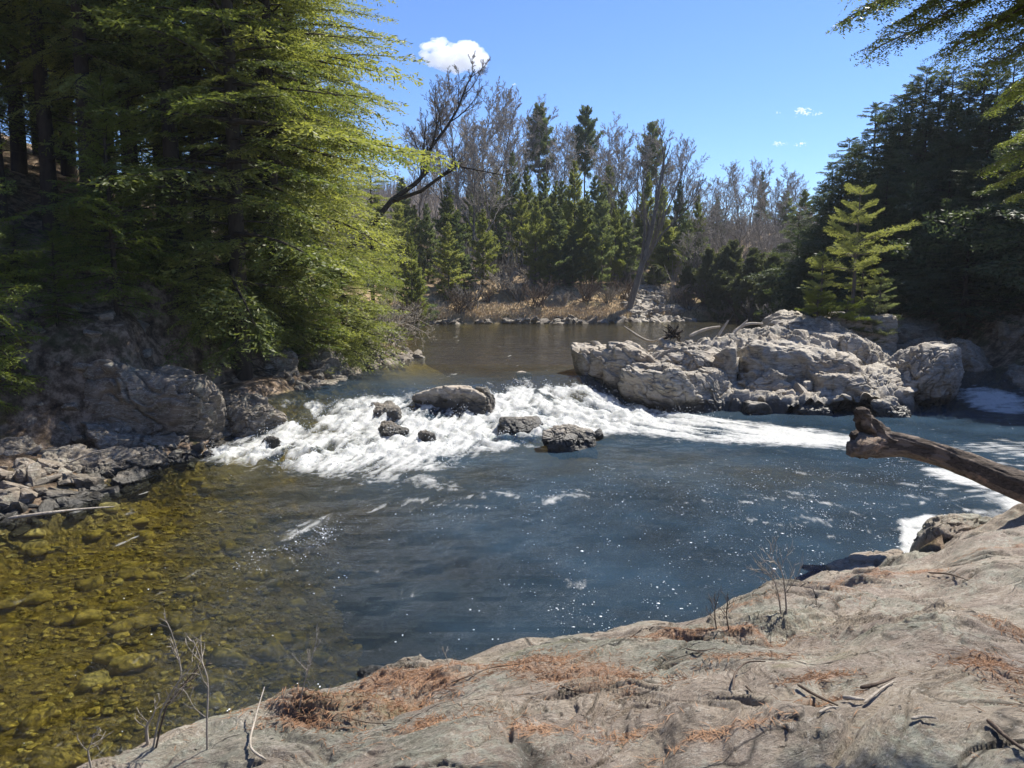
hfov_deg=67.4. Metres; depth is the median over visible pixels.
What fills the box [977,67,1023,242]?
dark hemlock
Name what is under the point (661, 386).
boulder
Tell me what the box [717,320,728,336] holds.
driftwood stick
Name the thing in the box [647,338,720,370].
boulder
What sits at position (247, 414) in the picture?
boulder
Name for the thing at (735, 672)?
stick
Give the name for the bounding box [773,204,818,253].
bare tree
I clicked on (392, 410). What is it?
boulder
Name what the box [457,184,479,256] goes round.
pine tree
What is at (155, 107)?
hemlock tree
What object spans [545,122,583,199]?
bare tree
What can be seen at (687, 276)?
cedar tree
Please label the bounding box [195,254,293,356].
young hemlock
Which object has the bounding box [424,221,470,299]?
pine tree
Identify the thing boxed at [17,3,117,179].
hemlock tree
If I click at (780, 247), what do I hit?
dark hemlock
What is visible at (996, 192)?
dark hemlock
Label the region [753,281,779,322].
cedar tree
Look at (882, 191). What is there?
dark hemlock
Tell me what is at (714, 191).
bare tree
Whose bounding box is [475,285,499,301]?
bare shrub
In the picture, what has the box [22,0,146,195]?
hemlock tree
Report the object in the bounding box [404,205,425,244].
pine tree
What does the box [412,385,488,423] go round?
boulder
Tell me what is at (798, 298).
dark hemlock
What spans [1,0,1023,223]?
sky
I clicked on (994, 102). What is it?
dark hemlock
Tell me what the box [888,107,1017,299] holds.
dark hemlock
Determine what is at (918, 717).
stick
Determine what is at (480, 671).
stick
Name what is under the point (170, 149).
hemlock tree
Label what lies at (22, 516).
driftwood stick
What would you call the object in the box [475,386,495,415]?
boulder
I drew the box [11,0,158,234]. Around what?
hemlock tree
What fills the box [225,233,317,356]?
young hemlock
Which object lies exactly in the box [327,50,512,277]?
leaning tree
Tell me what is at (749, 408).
rock
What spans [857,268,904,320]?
hemlock tree
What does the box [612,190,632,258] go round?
pine tree
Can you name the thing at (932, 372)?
boulder
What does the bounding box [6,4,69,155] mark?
hemlock tree
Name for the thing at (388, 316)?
dead brush
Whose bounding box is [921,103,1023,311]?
dark hemlock
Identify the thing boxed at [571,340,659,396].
boulder
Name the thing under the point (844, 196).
dark hemlock
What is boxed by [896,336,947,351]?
boulder
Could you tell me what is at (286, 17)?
hemlock tree
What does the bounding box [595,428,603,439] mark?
rock
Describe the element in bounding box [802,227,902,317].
dark hemlock
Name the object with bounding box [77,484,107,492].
rock
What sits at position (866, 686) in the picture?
stick
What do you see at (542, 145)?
tall pine
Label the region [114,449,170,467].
rock
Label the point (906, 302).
dark hemlock
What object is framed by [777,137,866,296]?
dark hemlock
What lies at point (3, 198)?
hemlock tree
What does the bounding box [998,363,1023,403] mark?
boulder
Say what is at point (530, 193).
pine tree
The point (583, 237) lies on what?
pine tree
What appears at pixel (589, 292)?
bare shrub
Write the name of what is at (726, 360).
boulder
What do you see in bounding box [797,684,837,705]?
stick
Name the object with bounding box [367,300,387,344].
young hemlock
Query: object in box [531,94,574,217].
bare tree
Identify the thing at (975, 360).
boulder
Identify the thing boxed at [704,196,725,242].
pine tree
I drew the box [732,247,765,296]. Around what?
cedar tree
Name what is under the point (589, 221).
pine tree
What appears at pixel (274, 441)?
rock
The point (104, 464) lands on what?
rock
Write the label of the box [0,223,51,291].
young hemlock
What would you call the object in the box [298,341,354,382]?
boulder
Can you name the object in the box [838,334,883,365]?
boulder
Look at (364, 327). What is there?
young hemlock
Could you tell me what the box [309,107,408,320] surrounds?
hemlock tree
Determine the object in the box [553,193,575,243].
pine tree
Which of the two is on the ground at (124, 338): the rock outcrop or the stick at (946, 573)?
the rock outcrop
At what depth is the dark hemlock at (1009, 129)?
34.49 m
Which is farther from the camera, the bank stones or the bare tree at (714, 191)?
the bare tree at (714, 191)
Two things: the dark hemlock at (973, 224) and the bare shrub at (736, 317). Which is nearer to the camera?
the dark hemlock at (973, 224)
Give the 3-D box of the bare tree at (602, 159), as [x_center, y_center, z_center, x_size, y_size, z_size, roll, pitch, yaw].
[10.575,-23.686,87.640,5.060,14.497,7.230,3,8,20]
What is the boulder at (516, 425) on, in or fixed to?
in the river at (414, 446)
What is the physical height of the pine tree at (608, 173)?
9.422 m
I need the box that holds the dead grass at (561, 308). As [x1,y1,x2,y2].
[388,273,703,321]
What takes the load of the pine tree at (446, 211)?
on the ground at (124, 338)
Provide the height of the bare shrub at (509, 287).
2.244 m
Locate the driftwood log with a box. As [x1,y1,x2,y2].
[845,407,1023,503]
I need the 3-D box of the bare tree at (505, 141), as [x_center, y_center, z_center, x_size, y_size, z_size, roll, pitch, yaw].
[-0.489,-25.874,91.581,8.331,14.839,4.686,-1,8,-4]
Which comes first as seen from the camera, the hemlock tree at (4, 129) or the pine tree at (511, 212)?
the hemlock tree at (4, 129)
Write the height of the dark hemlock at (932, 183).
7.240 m
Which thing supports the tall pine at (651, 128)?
on the ground at (124, 338)
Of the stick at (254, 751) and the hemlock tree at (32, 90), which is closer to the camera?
the stick at (254, 751)
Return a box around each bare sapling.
[77,727,111,767]
[134,695,163,744]
[152,609,192,747]
[155,646,212,747]
[171,632,208,749]
[292,623,320,708]
[441,647,449,668]
[706,592,720,628]
[711,585,735,629]
[745,554,787,613]
[756,536,803,613]
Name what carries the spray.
on the river at (414, 446)
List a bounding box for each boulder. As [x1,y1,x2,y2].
[83,359,228,438]
[223,393,286,449]
[261,343,298,374]
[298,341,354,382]
[339,345,372,369]
[359,340,384,362]
[370,400,402,424]
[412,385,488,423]
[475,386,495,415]
[497,416,542,444]
[542,424,597,459]
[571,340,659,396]
[617,361,702,422]
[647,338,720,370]
[683,367,733,417]
[711,346,739,382]
[737,329,862,428]
[744,368,790,390]
[756,327,789,336]
[760,309,816,330]
[804,362,914,419]
[825,311,898,352]
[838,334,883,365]
[884,341,964,423]
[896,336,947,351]
[897,317,946,343]
[910,513,991,551]
[946,337,995,394]
[992,312,1023,347]
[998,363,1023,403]
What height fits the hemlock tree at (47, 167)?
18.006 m
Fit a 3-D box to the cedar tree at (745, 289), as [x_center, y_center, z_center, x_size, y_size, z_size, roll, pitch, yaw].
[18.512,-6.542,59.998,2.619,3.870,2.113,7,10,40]
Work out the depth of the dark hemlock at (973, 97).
37.31 m
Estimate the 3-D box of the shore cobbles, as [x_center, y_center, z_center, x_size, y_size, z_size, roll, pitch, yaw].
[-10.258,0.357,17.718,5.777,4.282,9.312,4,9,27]
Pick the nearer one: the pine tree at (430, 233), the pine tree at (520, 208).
the pine tree at (430, 233)
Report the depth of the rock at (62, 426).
18.54 m
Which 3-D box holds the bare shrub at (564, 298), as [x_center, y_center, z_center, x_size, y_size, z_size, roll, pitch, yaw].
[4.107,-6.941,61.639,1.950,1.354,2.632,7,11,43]
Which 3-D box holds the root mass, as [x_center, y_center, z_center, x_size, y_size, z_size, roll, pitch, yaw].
[6.069,-1.920,29.176,0.920,0.720,0.963,0,8,0]
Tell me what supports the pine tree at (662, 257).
on the ground at (124, 338)
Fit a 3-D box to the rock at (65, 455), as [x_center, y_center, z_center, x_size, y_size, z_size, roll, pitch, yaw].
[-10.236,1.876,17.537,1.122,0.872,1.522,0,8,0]
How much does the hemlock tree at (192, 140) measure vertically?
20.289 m
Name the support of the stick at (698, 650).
on the rock ledge
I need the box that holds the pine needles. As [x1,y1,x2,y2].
[174,540,1023,767]
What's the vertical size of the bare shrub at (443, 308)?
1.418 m
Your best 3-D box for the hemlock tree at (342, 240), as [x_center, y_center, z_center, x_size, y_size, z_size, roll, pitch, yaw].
[-8.836,-9.845,34.427,8.495,14.202,7.663,-7,11,-41]
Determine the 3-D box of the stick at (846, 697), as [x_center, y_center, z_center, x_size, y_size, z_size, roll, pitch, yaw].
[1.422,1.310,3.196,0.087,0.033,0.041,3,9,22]
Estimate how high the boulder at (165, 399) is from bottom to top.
3.592 m
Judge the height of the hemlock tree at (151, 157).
21.169 m
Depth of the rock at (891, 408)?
25.09 m
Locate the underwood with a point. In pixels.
(387, 191)
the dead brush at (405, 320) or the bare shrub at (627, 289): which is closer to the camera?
the dead brush at (405, 320)
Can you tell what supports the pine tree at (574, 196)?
on the ground at (124, 338)
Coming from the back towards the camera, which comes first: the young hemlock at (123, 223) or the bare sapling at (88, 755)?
the young hemlock at (123, 223)
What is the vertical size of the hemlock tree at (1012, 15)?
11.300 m
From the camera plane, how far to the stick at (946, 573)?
7.79 m
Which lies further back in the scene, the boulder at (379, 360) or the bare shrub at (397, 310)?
the bare shrub at (397, 310)
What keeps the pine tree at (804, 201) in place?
on the ground at (124, 338)
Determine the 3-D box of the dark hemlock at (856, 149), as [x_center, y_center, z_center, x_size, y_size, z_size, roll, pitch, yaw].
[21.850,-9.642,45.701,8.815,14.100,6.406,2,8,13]
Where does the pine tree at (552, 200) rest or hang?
on the ground at (124, 338)
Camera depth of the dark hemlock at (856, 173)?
45.69 m
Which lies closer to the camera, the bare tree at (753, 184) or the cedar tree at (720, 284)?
the cedar tree at (720, 284)
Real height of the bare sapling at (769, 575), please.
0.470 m
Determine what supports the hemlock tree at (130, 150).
on the ground at (124, 338)
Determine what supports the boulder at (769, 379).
on the ground at (124, 338)
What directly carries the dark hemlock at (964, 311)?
on the ground at (124, 338)
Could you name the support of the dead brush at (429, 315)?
on the ground at (124, 338)
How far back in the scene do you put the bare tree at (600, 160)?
93.01 m
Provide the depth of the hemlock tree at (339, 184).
32.59 m
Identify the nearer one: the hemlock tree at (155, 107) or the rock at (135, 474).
the rock at (135, 474)
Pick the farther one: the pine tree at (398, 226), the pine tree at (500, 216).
the pine tree at (500, 216)
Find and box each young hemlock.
[0,142,49,414]
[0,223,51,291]
[21,223,94,327]
[37,71,201,317]
[97,215,156,283]
[148,221,265,347]
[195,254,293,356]
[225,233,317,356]
[251,266,332,361]
[280,231,354,369]
[293,288,369,374]
[298,248,412,373]
[347,313,383,349]
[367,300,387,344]
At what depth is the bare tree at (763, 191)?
95.22 m
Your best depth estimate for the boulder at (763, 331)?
30.65 m
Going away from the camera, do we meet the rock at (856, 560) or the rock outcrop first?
the rock at (856, 560)
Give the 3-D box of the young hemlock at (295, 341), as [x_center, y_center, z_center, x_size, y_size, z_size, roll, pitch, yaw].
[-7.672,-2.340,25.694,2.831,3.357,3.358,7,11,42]
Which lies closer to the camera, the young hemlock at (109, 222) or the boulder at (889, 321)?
the young hemlock at (109, 222)
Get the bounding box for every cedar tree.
[642,264,670,285]
[675,266,697,298]
[692,248,719,304]
[703,270,735,321]
[706,239,747,300]
[730,275,759,322]
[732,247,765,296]
[750,252,787,304]
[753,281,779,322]
[776,267,795,308]
[781,254,810,308]
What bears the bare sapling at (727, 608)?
on the rock ledge
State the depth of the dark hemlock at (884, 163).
41.79 m
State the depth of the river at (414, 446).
20.26 m
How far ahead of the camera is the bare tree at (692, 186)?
89.75 m
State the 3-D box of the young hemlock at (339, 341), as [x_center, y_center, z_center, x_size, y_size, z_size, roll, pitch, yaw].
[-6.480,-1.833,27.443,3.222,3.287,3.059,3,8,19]
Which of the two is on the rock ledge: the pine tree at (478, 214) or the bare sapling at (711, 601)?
the bare sapling at (711, 601)
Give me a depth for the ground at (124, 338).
20.45 m
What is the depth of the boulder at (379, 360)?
30.75 m
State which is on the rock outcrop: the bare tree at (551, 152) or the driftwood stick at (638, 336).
the driftwood stick at (638, 336)
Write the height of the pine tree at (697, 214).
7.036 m
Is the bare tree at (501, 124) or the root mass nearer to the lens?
the root mass
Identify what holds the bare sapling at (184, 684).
on the rock ledge
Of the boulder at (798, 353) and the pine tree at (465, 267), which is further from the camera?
the pine tree at (465, 267)
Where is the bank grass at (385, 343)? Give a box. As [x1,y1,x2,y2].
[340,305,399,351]
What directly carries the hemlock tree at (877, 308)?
on the rock outcrop
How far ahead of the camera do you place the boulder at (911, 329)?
33.42 m
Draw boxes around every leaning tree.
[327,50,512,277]
[626,121,706,308]
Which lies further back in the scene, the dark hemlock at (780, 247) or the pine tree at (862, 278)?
the dark hemlock at (780, 247)
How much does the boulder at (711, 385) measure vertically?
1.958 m
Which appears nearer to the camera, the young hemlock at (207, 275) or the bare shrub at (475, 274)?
the young hemlock at (207, 275)
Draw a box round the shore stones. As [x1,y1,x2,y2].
[421,314,659,331]
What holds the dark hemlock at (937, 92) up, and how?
on the ground at (124, 338)
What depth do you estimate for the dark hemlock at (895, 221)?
38.27 m
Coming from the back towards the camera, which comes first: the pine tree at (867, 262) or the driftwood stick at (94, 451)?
the pine tree at (867, 262)
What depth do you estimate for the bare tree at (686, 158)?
79.78 m
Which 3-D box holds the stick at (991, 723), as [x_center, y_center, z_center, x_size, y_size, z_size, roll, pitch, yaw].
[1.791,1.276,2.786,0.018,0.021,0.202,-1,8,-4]
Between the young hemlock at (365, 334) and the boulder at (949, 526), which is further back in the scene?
the young hemlock at (365, 334)
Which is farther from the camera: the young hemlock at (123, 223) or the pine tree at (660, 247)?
the pine tree at (660, 247)
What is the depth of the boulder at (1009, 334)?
30.86 m
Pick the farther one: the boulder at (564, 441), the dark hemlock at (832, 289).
the dark hemlock at (832, 289)
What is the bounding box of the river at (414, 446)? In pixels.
[0,320,1023,767]
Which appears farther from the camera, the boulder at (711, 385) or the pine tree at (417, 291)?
the pine tree at (417, 291)
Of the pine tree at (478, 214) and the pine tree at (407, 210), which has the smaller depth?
the pine tree at (407, 210)
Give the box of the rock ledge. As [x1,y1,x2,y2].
[76,503,1023,767]
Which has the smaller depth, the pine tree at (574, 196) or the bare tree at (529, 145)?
the pine tree at (574, 196)
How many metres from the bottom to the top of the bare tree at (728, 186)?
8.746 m
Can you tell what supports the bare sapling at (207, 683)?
on the rock ledge
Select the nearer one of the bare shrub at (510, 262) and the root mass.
the root mass
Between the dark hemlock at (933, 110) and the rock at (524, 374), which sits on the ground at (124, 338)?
the dark hemlock at (933, 110)
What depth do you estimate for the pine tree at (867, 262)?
32.37 m
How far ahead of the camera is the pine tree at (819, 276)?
32.48 m
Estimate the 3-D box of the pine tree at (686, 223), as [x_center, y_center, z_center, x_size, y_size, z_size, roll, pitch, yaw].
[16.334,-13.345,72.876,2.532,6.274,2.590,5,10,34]
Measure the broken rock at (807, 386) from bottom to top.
2.476 m
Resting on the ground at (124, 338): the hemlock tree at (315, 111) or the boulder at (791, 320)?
the hemlock tree at (315, 111)
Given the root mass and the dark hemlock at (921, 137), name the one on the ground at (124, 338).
the dark hemlock at (921, 137)
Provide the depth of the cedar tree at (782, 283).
56.24 m
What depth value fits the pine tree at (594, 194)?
72.91 m
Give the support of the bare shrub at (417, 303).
on the ground at (124, 338)
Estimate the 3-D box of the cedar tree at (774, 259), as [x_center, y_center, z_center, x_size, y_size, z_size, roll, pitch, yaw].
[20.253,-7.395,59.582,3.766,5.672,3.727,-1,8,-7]
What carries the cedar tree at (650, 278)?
on the ground at (124, 338)
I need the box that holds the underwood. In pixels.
[147,172,827,292]
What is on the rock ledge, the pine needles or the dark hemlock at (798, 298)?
the pine needles
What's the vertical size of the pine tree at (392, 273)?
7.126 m
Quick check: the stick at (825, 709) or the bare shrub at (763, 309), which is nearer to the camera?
the stick at (825, 709)
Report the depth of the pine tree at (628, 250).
68.57 m
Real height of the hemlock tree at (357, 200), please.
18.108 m
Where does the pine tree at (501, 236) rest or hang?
on the ground at (124, 338)
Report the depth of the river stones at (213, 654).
11.96 m
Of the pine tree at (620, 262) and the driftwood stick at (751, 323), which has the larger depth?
the pine tree at (620, 262)
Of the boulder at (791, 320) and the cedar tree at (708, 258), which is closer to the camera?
the boulder at (791, 320)
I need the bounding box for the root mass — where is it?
[663,324,683,340]
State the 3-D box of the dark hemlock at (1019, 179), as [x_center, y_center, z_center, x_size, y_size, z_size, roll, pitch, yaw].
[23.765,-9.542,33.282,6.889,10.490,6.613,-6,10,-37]
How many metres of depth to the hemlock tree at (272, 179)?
24.14 m
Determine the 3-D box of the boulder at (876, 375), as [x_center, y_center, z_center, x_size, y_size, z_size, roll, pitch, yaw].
[12.049,0.302,27.040,3.784,1.957,2.744,0,8,0]
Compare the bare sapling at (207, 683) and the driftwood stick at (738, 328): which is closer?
the bare sapling at (207, 683)
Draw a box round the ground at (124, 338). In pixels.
[0,134,1023,767]
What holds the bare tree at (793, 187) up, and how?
on the ground at (124, 338)
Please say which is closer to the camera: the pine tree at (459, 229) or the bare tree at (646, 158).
the pine tree at (459, 229)
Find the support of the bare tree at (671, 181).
on the ground at (124, 338)
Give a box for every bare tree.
[393,124,444,222]
[400,82,456,204]
[423,65,482,223]
[429,117,515,256]
[442,76,517,215]
[446,101,513,240]
[477,80,540,222]
[484,102,540,216]
[501,112,539,197]
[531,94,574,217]
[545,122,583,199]
[561,124,586,201]
[581,111,625,195]
[582,127,625,194]
[593,141,639,234]
[600,123,642,199]
[613,124,656,244]
[651,119,691,207]
[663,133,711,235]
[672,213,713,268]
[683,177,706,218]
[686,184,719,236]
[700,175,724,243]
[708,182,757,247]
[708,204,737,253]
[709,161,741,220]
[710,209,767,258]
[720,161,747,223]
[737,159,765,233]
[741,214,778,256]
[746,158,774,224]
[755,177,794,250]
[766,165,800,209]
[770,219,795,260]
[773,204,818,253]
[784,169,809,210]
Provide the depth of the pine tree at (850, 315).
31.59 m
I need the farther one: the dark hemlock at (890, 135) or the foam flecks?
the dark hemlock at (890, 135)
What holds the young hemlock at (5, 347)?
on the ground at (124, 338)
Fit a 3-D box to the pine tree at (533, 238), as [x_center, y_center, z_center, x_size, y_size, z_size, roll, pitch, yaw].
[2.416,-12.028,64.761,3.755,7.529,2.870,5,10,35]
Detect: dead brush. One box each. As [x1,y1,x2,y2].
[329,295,418,352]
[373,286,435,351]
[383,292,437,334]
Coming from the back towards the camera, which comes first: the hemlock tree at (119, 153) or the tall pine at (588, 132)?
the tall pine at (588, 132)
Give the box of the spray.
[203,378,741,480]
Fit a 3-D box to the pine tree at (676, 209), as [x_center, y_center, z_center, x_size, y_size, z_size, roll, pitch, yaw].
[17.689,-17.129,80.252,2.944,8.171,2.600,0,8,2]
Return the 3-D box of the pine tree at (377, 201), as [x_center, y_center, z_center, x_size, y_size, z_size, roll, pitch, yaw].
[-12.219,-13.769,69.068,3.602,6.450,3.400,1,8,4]
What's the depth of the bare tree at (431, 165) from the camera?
77.06 m
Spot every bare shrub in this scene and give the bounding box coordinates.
[360,304,431,344]
[365,299,422,327]
[387,292,431,330]
[428,301,446,318]
[442,285,479,313]
[445,281,486,310]
[461,265,485,284]
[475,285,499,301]
[476,266,525,292]
[484,258,515,278]
[496,276,532,301]
[497,255,528,273]
[511,275,561,306]
[516,266,533,279]
[551,290,580,305]
[559,277,602,301]
[588,284,624,304]
[606,286,623,299]
[608,277,633,299]
[619,271,632,283]
[656,281,688,302]
[673,288,705,310]
[681,280,711,301]
[725,292,753,322]
[738,297,765,325]
[756,298,796,319]
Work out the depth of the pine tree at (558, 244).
64.54 m
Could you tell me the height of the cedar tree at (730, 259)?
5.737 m
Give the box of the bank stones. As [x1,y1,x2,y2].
[273,328,424,397]
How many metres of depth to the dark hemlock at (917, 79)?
41.29 m
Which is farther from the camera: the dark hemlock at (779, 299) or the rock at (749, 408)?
the dark hemlock at (779, 299)
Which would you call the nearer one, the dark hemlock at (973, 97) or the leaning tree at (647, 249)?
the dark hemlock at (973, 97)
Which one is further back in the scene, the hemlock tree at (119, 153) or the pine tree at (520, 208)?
the pine tree at (520, 208)
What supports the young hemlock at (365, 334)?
on the ground at (124, 338)
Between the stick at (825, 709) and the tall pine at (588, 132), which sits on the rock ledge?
the stick at (825, 709)
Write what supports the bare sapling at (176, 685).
on the rock ledge
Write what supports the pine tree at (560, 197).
on the ground at (124, 338)
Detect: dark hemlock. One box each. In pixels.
[743,210,812,311]
[754,231,836,316]
[755,182,834,297]
[769,163,854,311]
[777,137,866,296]
[780,145,870,314]
[790,177,858,316]
[791,117,901,286]
[796,237,934,316]
[799,101,901,312]
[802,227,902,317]
[813,178,937,313]
[824,95,917,313]
[824,177,939,312]
[831,65,951,294]
[838,81,934,309]
[842,134,949,313]
[848,70,977,267]
[853,114,974,290]
[856,119,944,297]
[864,215,1017,319]
[865,157,997,309]
[879,60,1019,221]
[888,75,994,221]
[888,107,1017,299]
[888,162,1019,305]
[897,64,977,300]
[898,226,1023,334]
[905,62,1023,242]
[912,152,1023,311]
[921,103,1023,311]
[933,139,1023,310]
[941,55,1023,243]
[954,86,1023,288]
[968,197,1023,291]
[976,122,1023,222]
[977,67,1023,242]
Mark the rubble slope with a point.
(648, 297)
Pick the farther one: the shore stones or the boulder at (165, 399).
the shore stones
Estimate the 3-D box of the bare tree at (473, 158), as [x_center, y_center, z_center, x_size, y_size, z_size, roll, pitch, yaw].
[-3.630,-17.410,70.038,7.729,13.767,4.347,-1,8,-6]
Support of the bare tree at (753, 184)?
on the ground at (124, 338)
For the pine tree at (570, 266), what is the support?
on the ground at (124, 338)
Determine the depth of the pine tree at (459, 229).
64.52 m
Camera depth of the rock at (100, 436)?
18.70 m
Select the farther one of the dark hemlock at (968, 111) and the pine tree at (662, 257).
the pine tree at (662, 257)
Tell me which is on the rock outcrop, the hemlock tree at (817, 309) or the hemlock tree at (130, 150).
the hemlock tree at (817, 309)
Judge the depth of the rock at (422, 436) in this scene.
20.70 m
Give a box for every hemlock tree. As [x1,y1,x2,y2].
[0,0,67,173]
[0,0,94,220]
[0,0,112,175]
[0,0,157,237]
[0,0,205,251]
[0,0,215,263]
[0,1,65,137]
[0,19,140,174]
[0,35,145,164]
[1,0,369,280]
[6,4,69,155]
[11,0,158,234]
[14,0,441,385]
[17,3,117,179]
[20,0,206,234]
[20,0,374,251]
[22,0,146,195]
[23,37,153,194]
[50,0,303,274]
[76,38,322,220]
[90,0,398,365]
[96,0,461,292]
[108,0,438,289]
[115,0,383,253]
[201,0,372,239]
[242,13,379,243]
[247,4,405,309]
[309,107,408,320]
[339,148,416,321]
[795,290,843,318]
[825,0,1023,203]
[848,297,903,343]
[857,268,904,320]
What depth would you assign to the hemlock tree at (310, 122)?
24.99 m
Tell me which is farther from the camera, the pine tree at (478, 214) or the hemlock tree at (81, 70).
the pine tree at (478, 214)
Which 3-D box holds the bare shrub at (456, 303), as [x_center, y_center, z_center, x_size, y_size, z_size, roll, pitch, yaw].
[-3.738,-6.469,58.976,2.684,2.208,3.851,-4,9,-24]
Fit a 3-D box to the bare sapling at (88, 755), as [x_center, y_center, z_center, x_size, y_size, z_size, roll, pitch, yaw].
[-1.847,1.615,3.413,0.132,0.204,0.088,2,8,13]
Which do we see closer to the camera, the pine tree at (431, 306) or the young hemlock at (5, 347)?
the young hemlock at (5, 347)
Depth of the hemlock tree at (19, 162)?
26.89 m
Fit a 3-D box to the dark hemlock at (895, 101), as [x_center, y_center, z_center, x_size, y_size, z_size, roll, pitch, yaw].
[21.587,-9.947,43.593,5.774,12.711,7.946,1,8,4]
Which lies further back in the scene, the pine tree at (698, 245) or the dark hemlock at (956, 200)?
the pine tree at (698, 245)
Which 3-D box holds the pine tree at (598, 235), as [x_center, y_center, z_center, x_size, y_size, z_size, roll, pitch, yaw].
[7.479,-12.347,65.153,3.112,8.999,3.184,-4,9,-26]
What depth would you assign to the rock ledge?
3.91 m
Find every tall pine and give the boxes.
[523,102,556,208]
[567,105,603,196]
[636,119,673,209]
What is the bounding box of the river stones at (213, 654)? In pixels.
[0,466,382,767]
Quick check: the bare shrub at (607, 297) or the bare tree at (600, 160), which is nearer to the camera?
the bare shrub at (607, 297)
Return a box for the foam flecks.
[75,422,1004,731]
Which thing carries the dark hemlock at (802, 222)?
on the ground at (124, 338)
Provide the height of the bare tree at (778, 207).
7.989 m
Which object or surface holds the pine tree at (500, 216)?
on the ground at (124, 338)
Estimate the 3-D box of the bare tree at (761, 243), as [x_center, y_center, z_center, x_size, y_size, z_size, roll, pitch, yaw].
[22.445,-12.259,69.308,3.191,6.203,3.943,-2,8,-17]
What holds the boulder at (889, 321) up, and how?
on the rock outcrop
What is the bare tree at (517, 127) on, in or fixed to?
on the ground at (124, 338)
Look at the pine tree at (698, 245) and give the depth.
69.58 m
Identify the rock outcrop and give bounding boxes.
[596,316,1023,445]
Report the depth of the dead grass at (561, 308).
60.25 m
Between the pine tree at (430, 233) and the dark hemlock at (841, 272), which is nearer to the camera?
the dark hemlock at (841, 272)
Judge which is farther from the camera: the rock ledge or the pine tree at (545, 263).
the pine tree at (545, 263)
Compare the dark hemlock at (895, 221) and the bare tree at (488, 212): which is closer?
the dark hemlock at (895, 221)
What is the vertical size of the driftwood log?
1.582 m
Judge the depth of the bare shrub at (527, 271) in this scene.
66.36 m
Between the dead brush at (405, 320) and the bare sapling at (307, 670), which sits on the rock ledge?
the bare sapling at (307, 670)
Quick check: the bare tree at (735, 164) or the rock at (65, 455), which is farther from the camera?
the bare tree at (735, 164)
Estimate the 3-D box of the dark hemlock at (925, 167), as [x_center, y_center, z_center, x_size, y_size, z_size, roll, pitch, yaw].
[22.261,-8.893,39.214,6.648,9.248,6.757,-5,9,-30]
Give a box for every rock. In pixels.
[0,435,36,455]
[41,444,99,465]
[56,421,71,433]
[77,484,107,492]
[83,446,145,478]
[85,422,143,449]
[106,480,151,499]
[110,465,157,488]
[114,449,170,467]
[261,436,284,460]
[357,665,382,679]
[378,420,408,436]
[385,349,395,356]
[418,430,435,441]
[516,371,532,381]
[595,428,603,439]
[731,374,925,415]
[742,400,772,419]
[785,399,832,426]
[825,549,903,571]
[871,396,911,425]
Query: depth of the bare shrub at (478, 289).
59.72 m
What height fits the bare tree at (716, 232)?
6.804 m
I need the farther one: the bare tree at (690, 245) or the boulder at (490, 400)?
the bare tree at (690, 245)
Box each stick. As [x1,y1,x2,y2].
[8,506,114,519]
[69,450,106,462]
[81,449,108,456]
[249,687,266,759]
[342,716,392,723]
[451,664,518,682]
[560,685,591,691]
[624,326,665,341]
[685,648,714,650]
[689,326,720,336]
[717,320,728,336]
[732,661,765,689]
[733,320,747,333]
[733,322,762,331]
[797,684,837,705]
[819,706,838,712]
[842,695,864,700]
[860,676,895,688]
[864,681,893,702]
[911,715,935,719]
[928,572,967,580]
[986,719,1023,750]
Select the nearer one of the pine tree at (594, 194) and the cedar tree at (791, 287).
the cedar tree at (791, 287)
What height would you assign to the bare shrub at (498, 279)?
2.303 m
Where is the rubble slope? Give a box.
[620,284,697,327]
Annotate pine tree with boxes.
[364,194,390,251]
[374,216,402,305]
[390,177,420,251]
[390,201,422,278]
[393,236,431,335]
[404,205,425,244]
[404,278,440,335]
[416,203,440,282]
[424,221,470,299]
[431,181,477,254]
[440,212,472,280]
[450,251,479,291]
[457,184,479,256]
[468,209,500,284]
[470,168,491,225]
[477,165,514,242]
[487,222,511,274]
[501,152,521,242]
[502,189,532,265]
[514,166,535,242]
[519,196,555,285]
[529,172,554,249]
[536,180,558,236]
[536,219,563,283]
[538,208,573,285]
[550,180,575,247]
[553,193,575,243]
[554,160,591,271]
[563,207,605,285]
[563,229,589,286]
[569,190,601,284]
[579,185,618,291]
[586,175,610,250]
[603,165,629,233]
[603,201,626,284]
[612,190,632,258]
[618,216,641,283]
[630,197,646,266]
[631,172,659,259]
[645,184,682,273]
[651,227,681,279]
[668,181,688,248]
[675,210,694,270]
[681,229,709,270]
[685,195,709,264]
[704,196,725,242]
[753,171,770,223]
[770,191,797,229]
[783,189,814,235]
[801,251,838,317]
[807,183,920,310]
[820,298,880,329]
[844,232,880,310]
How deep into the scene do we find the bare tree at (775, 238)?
65.42 m
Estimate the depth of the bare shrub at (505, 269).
67.01 m
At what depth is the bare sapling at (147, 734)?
3.73 m
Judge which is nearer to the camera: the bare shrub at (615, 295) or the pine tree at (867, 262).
the pine tree at (867, 262)
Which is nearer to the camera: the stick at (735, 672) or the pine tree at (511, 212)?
the stick at (735, 672)
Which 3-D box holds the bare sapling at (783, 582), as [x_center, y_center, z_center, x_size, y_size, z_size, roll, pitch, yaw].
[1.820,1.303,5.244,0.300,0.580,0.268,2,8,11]
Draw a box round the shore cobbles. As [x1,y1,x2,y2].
[0,302,236,537]
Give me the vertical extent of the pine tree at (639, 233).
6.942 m
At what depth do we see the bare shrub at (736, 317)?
61.83 m
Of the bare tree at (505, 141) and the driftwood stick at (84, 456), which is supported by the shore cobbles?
the driftwood stick at (84, 456)
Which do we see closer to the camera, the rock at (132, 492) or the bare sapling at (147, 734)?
the bare sapling at (147, 734)
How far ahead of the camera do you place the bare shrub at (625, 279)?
69.08 m
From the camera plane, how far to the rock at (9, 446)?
17.47 m

